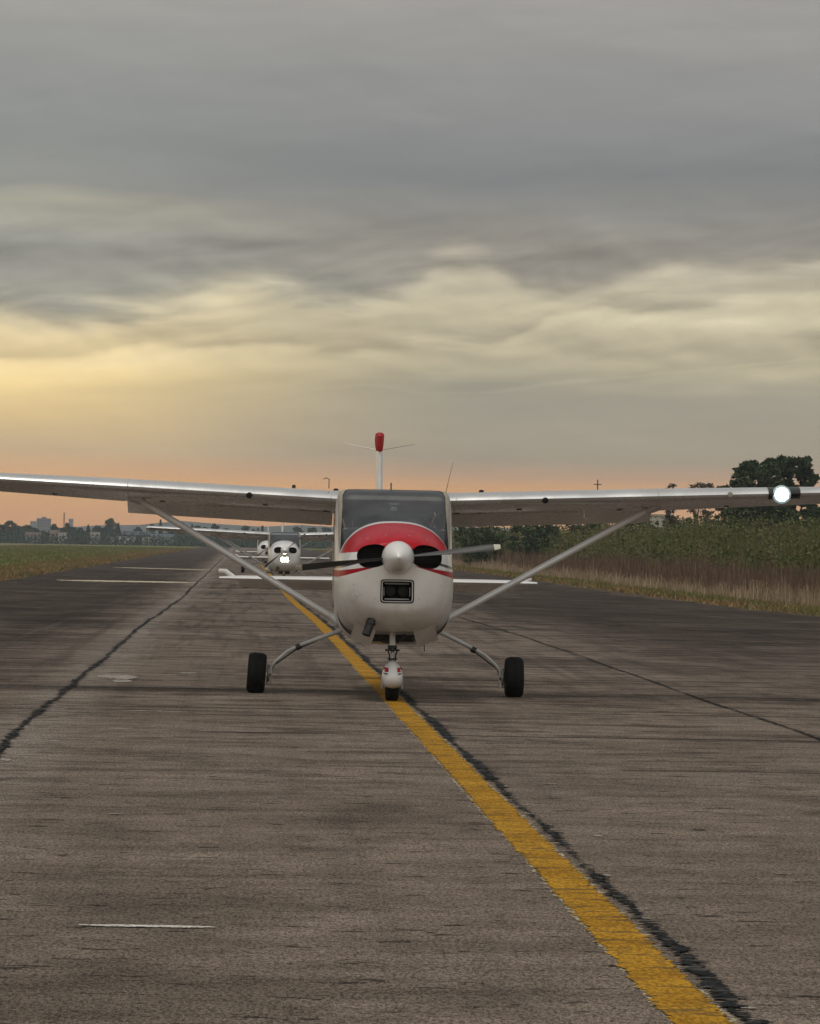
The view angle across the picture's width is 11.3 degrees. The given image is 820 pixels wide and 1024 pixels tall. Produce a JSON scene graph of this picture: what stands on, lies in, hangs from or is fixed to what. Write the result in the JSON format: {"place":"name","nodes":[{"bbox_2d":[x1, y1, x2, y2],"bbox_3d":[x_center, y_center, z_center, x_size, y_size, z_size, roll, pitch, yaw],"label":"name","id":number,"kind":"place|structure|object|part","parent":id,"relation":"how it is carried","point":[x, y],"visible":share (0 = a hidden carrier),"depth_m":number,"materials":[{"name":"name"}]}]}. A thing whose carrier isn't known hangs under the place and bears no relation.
{"place":"outdoors","nodes":[
{"label":"outdoors","id":0,"kind":"place"},
{"bbox_2d":[30,521,37,527],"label":"apartment block","id":1,"kind":"structure","parent":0,"point":[33,523],"depth_m":2293.38,"materials":[{"name":"grey concrete"}]},
{"bbox_2d":[37,517,50,531],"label":"tower block","id":2,"kind":"structure","parent":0,"point":[43,523],"depth_m":2393.34,"materials":[{"name":"grey concrete"}]},
{"bbox_2d":[68,519,73,528],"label":"water tower","id":3,"kind":"structure","parent":0,"point":[71,522],"depth_m":2194.48,"materials":[{"name":"grey concrete"}]},
{"bbox_2d":[0,545,180,569],"bbox_3d":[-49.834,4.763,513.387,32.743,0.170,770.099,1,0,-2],"label":"field grass","id":4,"kind":"structure","parent":0,"point":[72,550],"depth_m":506.38,"materials":[{"name":"green plant"}]},
{"bbox_2d":[90,532,100,542],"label":"house","id":5,"kind":"structure","parent":0,"point":[95,533],"depth_m":1167.32,"materials":[{"name":"grey"}]},
{"bbox_2d":[117,536,135,544],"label":"shed","id":6,"kind":"structure","parent":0,"point":[119,538],"depth_m":1137.74,"materials":[{"name":"grey"}]},
{"bbox_2d":[7,521,512,540],"bbox_3d":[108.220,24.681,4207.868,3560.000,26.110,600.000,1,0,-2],"label":"hills","id":7,"kind":"structure","parent":0,"point":[304,528],"depth_m":4040.96,"materials":[{"name":"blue plant"}]},
{"bbox_2d":[0,546,819,1023],"bbox_3d":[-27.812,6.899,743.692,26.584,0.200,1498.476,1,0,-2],"label":"runway","id":8,"kind":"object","parent":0,"point":[334,846],"visible":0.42,"depth_m":25.44,"materials":[{"name":"concrete"}]},
{"bbox_2d":[0,556,224,756],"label":"joint sealant","id":9,"kind":"object","parent":8,"relation":"on","point":[40,709],"visible":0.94,"depth_m":44.30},
{"bbox_2d":[97,674,136,678],"bbox_3d":[-3.417,1.917,48.178,0.481,0.001,1.678,1,0,-2],"label":"pale spall","id":10,"kind":"object","parent":8,"relation":"on","point":[110,676],"visible":1,"depth_m":48.16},
{"bbox_2d":[113,679,131,681],"bbox_3d":[-3.256,1.909,46.821,0.217,0.001,1.134,1,0,-2],"label":"pale spall","id":11,"kind":"object","parent":8,"relation":"on","point":[121,680],"visible":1,"depth_m":46.88,"materials":[{"name":"grey concrete"}]},
{"bbox_2d":[62,580,198,582],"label":"painted marking","id":12,"kind":"object","parent":8,"relation":"on","point":[132,581],"visible":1,"depth_m":174.71,"materials":[{"name":"beige paint"}]},
{"bbox_2d":[78,924,211,927],"bbox_3d":[-1.097,1.721,17.212,0.566,0.001,0.113,1,0,-2],"label":"chalk scratch","id":13,"kind":"object","parent":8,"relation":"on","point":[133,925],"visible":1,"depth_m":17.22},
{"bbox_2d":[125,710,185,711],"bbox_3d":[-2.388,1.863,38.738,0.637,0.001,0.189,1,0,6],"label":"pale spall","id":14,"kind":"object","parent":8,"relation":"on","point":[162,711],"visible":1,"depth_m":38.74,"materials":[{"name":"grey concrete"}]},
{"bbox_2d":[116,567,201,569],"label":"painted marking","id":15,"kind":"object","parent":8,"relation":"on","point":[162,568],"visible":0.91,"depth_m":253.77,"materials":[{"name":"beige paint"}]},
{"bbox_2d":[146,522,332,575],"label":"light aircraft","id":16,"kind":"object","parent":8,"relation":"on","point":[284,558],"visible":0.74,"depth_m":157.47,"materials":[{"name":"white paint"}]},
{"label":"rear window","id":17,"kind":"part","parent":16,"relation":"part of","materials":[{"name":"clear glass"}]},
{"bbox_2d":[175,526,311,572],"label":"light aircraft","id":18,"kind":"object","parent":8,"relation":"on","point":[262,547],"visible":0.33,"depth_m":233.94,"materials":[{"name":"white paint"}]},
{"bbox_2d":[0,432,819,700],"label":"light aircraft","id":19,"kind":"object","parent":8,"relation":"on","point":[391,581],"visible":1,"depth_m":43.70,"materials":[{"name":"white metal"}]},
{"bbox_3d":[-0.786,0.555,44.141,0.080,1.347,0.940,1,0,-2],"label":"door","id":20,"kind":"part","parent":19,"relation":"part of","materials":[{"name":"metal"}]},
{"bbox_3d":[-0.249,0.047,45.714,1.039,0.346,0.530,1,0,-2],"label":"rear window","id":21,"kind":"part","parent":19,"relation":"part of","materials":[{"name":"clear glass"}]},
{"bbox_3d":[0.371,0.157,44.976,0.034,0.326,0.553,1,0,-8],"label":"side window","id":22,"kind":"part","parent":19,"relation":"part of","materials":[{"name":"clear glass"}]},
{"bbox_2d":[259,563,736,1023],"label":"yellow centre line","id":23,"kind":"object","parent":8,"relation":"on","point":[667,985],"visible":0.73,"depth_m":19.44,"materials":[{"name":"paint"}]},
{"bbox_2d":[342,654,672,1023],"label":"paint edge residue","id":24,"kind":"object","parent":8,"relation":"on","point":[576,917],"visible":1,"depth_m":20.01},
{"bbox_2d":[253,554,772,1023],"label":"joint sealant","id":25,"kind":"object","parent":8,"relation":"on","point":[710,979],"visible":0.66,"depth_m":18.27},
{"bbox_2d":[361,658,742,1023],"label":"paint edge residue","id":26,"kind":"object","parent":8,"relation":"on","point":[584,877],"visible":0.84,"depth_m":20.24},
{"bbox_2d":[318,570,819,739],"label":"joint sealant","id":27,"kind":"object","parent":8,"relation":"on","point":[765,720],"visible":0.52,"depth_m":48.75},
{"bbox_2d":[0,542,819,616],"bbox_3d":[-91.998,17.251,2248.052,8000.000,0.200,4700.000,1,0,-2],"label":"ground","id":28,"kind":"structure","parent":0,"point":[618,593],"depth_m":253.85,"materials":[{"name":"green plant"}]},
{"bbox_2d":[0,524,8,535],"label":"tree","id":29,"kind":"object","parent":28,"relation":"on","point":[3,527],"visible":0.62,"depth_m":1245.95,"materials":[{"name":"green plant"}]},
{"bbox_2d":[4,520,16,532],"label":"tree","id":30,"kind":"object","parent":28,"relation":"on","point":[9,523],"visible":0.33,"depth_m":1355.21,"materials":[{"name":"green plant"}]},
{"bbox_2d":[15,525,22,530],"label":"tree","id":31,"kind":"object","parent":28,"relation":"on","point":[19,527],"visible":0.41,"depth_m":1464.51,"materials":[{"name":"green plant"}]},
{"bbox_2d":[21,525,31,533],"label":"tree","id":32,"kind":"object","parent":28,"relation":"on","point":[27,527],"visible":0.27,"depth_m":1300.74,"materials":[{"name":"green plant"}]},
{"bbox_2d":[25,532,41,542],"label":"house","id":33,"kind":"structure","parent":28,"relation":"on","point":[36,534],"depth_m":1177.63,"materials":[{"name":"grey"}]},
{"bbox_2d":[50,524,56,529],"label":"tree","id":34,"kind":"object","parent":28,"relation":"on","point":[53,526],"visible":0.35,"depth_m":1355.78,"materials":[{"name":"green plant"}]},
{"bbox_2d":[49,530,59,543],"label":"house","id":35,"kind":"structure","parent":28,"relation":"on","point":[51,532],"depth_m":1183.02,"materials":[{"name":"grey"}]},
{"bbox_2d":[58,532,67,543],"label":"house","id":36,"kind":"structure","parent":28,"relation":"on","point":[61,534],"depth_m":1174.90,"materials":[{"name":"grey"}]},
{"bbox_2d":[63,523,72,534],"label":"tree","id":37,"kind":"object","parent":28,"relation":"on","point":[66,527],"visible":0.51,"depth_m":1301.26,"materials":[{"name":"green plant"}]},
{"bbox_2d":[75,528,84,535],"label":"tree","id":38,"kind":"object","parent":28,"relation":"on","point":[80,529],"visible":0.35,"depth_m":1246.31,"materials":[{"name":"green plant"}]},
{"bbox_2d":[91,525,100,531],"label":"tree","id":39,"kind":"object","parent":28,"relation":"on","point":[96,528],"visible":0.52,"depth_m":1466.11,"materials":[{"name":"green plant"}]},
{"bbox_2d":[0,547,194,581],"bbox_3d":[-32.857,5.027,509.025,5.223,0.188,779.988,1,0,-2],"label":"verge grass","id":40,"kind":"structure","parent":28,"relation":"on","point":[55,566],"depth_m":273.54,"materials":[{"name":"green plant"}]},
{"bbox_2d":[98,527,108,536],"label":"tree","id":41,"kind":"object","parent":28,"relation":"on","point":[103,529],"visible":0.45,"depth_m":1302.15,"materials":[{"name":"green plant"}]},
{"bbox_2d":[104,518,116,531],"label":"tree","id":42,"kind":"object","parent":28,"relation":"on","point":[110,522],"visible":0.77,"depth_m":1410.79,"materials":[{"name":"green plant"}]},
{"bbox_2d":[116,523,120,537],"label":"tree","id":43,"kind":"object","parent":28,"relation":"on","point":[118,530],"visible":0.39,"depth_m":1247.15,"materials":[{"name":"green plant"}]},
{"bbox_2d":[121,531,149,544],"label":"hangar","id":44,"kind":"structure","parent":28,"relation":"on","point":[128,533],"depth_m":1200.28,"materials":[{"name":"grey"}]},
{"bbox_2d":[150,534,174,545],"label":"hangar","id":45,"kind":"structure","parent":28,"relation":"on","point":[166,535],"depth_m":1164.43,"materials":[{"name":"grey"}]},
{"bbox_2d":[0,532,332,548],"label":"scrub","id":46,"kind":"object","parent":28,"relation":"on","point":[105,540],"visible":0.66,"depth_m":1100.62,"materials":[{"name":"green plant"}]},
{"bbox_2d":[0,528,332,547],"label":"bush belt","id":47,"kind":"object","parent":28,"relation":"on","point":[106,534],"visible":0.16,"depth_m":1194.36,"materials":[{"name":"green plant"}]},
{"bbox_2d":[211,523,219,528],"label":"tree","id":48,"kind":"object","parent":28,"relation":"on","point":[214,526],"visible":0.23,"depth_m":1248.49,"materials":[{"name":"green plant"}]},
{"bbox_2d":[241,526,249,530],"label":"tree","id":49,"kind":"object","parent":28,"relation":"on","point":[245,528],"visible":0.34,"depth_m":1467.93,"materials":[{"name":"green plant"}]},
{"bbox_2d":[291,527,304,532],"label":"tree","id":50,"kind":"object","parent":28,"relation":"on","point":[296,529],"visible":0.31,"depth_m":1413.82,"materials":[{"name":"green plant"}]},
{"bbox_2d":[307,527,317,542],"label":"tree","id":51,"kind":"object","parent":28,"relation":"on","point":[311,530],"visible":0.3,"depth_m":1249.96,"materials":[{"name":"green plant"}]},
{"bbox_2d":[321,527,331,531],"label":"tree","id":52,"kind":"object","parent":28,"relation":"on","point":[324,529],"visible":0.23,"depth_m":1359.62,"materials":[{"name":"green plant"}]},
{"bbox_2d":[453,526,511,564],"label":"bush","id":53,"kind":"object","parent":28,"relation":"on","point":[487,536],"visible":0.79,"depth_m":319.66,"materials":[{"name":"green plant"}]},
{"bbox_2d":[504,525,563,560],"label":"bush","id":54,"kind":"object","parent":28,"relation":"on","point":[537,533],"visible":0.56,"depth_m":325.85,"materials":[{"name":"green plant"}]},
{"bbox_2d":[328,545,819,603],"bbox_3d":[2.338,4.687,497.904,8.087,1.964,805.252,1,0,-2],"label":"brown reeds","id":55,"kind":"object","parent":28,"relation":"on","point":[713,573],"visible":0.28,"depth_m":193.37,"materials":[{"name":"brown plant"}]},
{"bbox_2d":[565,524,610,545],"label":"bush","id":56,"kind":"object","parent":28,"relation":"on","point":[577,526],"visible":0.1,"depth_m":332.18,"materials":[{"name":"green plant"}]},
{"bbox_2d":[452,508,819,579],"bbox_3d":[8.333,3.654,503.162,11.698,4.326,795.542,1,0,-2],"label":"green weeds","id":57,"kind":"object","parent":28,"relation":"on","point":[668,542],"visible":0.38,"depth_m":224.31,"materials":[{"name":"green plant"}]},
{"bbox_2d":[624,521,657,535],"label":"bush","id":58,"kind":"object","parent":28,"relation":"on","point":[656,523],"visible":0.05,"depth_m":338.49,"materials":[{"name":"green plant"}]},
{"bbox_2d":[664,483,679,528],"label":"tree","id":59,"kind":"object","parent":28,"relation":"on","point":[669,512],"visible":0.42,"depth_m":341.03,"materials":[{"name":"green plant"}]},
{"bbox_2d":[661,515,708,527],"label":"bush","id":60,"kind":"object","parent":28,"relation":"on","point":[680,519],"visible":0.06,"depth_m":345.43,"materials":[{"name":"green plant"}]},
{"bbox_2d":[686,482,709,538],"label":"tree","id":61,"kind":"object","parent":28,"relation":"on","point":[695,512],"visible":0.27,"depth_m":341.11,"materials":[{"name":"green plant"}]},
{"bbox_2d":[698,483,714,527],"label":"tree","id":62,"kind":"object","parent":28,"relation":"on","point":[709,486],"visible":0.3,"depth_m":346.17,"materials":[{"name":"green plant"}]},
{"bbox_2d":[715,484,732,533],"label":"tree","id":63,"kind":"object","parent":28,"relation":"on","point":[727,513],"visible":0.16,"depth_m":330.98,"materials":[{"name":"green plant"}]},
{"bbox_2d":[728,477,756,530],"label":"tree","id":64,"kind":"object","parent":28,"relation":"on","point":[742,482],"visible":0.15,"depth_m":296.89,"materials":[{"name":"green plant"}]},
{"bbox_2d":[730,459,786,524],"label":"tree","id":65,"kind":"object","parent":28,"relation":"on","point":[754,470],"visible":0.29,"depth_m":300.37,"materials":[{"name":"green plant"}]},
{"bbox_2d":[760,457,787,520],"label":"tree","id":66,"kind":"object","parent":28,"relation":"on","point":[768,459],"visible":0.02,"depth_m":313.13,"materials":[{"name":"green plant"}]},
{"bbox_2d":[756,514,793,549],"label":"bush","id":67,"kind":"object","parent":28,"relation":"on","point":[770,518],"visible":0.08,"depth_m":236.43,"materials":[{"name":"green plant"}]},
{"bbox_2d":[773,454,819,521],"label":"tree","id":68,"kind":"object","parent":28,"relation":"on","point":[803,471],"visible":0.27,"depth_m":307.00,"materials":[{"name":"green plant"}]},
{"bbox_2d":[790,511,819,540],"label":"bush","id":69,"kind":"object","parent":28,"relation":"on","point":[808,515],"visible":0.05,"depth_m":240.90,"materials":[{"name":"green plant"}]},
{"bbox_2d":[804,485,819,516],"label":"tree","id":70,"kind":"object","parent":28,"relation":"on","point":[815,508],"visible":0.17,"depth_m":300.95,"materials":[{"name":"green plant"}]},
{"bbox_2d":[0,0,819,534],"label":"sky","id":71,"kind":"structure","parent":0,"point":[522,245],"materials":[{"name":"grey"}]},
{"bbox_2d":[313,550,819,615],"bbox_3d":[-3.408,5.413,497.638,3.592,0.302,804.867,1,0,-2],"label":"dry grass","id":72,"kind":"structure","parent":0,"point":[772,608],"depth_m":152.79,"materials":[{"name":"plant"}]},
{"bbox_2d":[321,548,819,606],"bbox_3d":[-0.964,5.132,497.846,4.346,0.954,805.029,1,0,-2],"label":"pale grass","id":73,"kind":"structure","parent":0,"point":[808,599],"depth_m":172.37,"materials":[{"name":"plant"}]},
{"bbox_2d":[322,550,819,613],"bbox_3d":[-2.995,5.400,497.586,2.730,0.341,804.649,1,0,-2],"label":"short grass","id":74,"kind":"structure","parent":0,"point":[798,604],"depth_m":166.09,"materials":[{"name":"green plant"}]},
{"bbox_2d":[649,514,673,529],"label":"house","id":75,"kind":"structure","parent":0,"point":[653,516],"depth_m":421.38,"materials":[{"name":"grey"}]}
]}

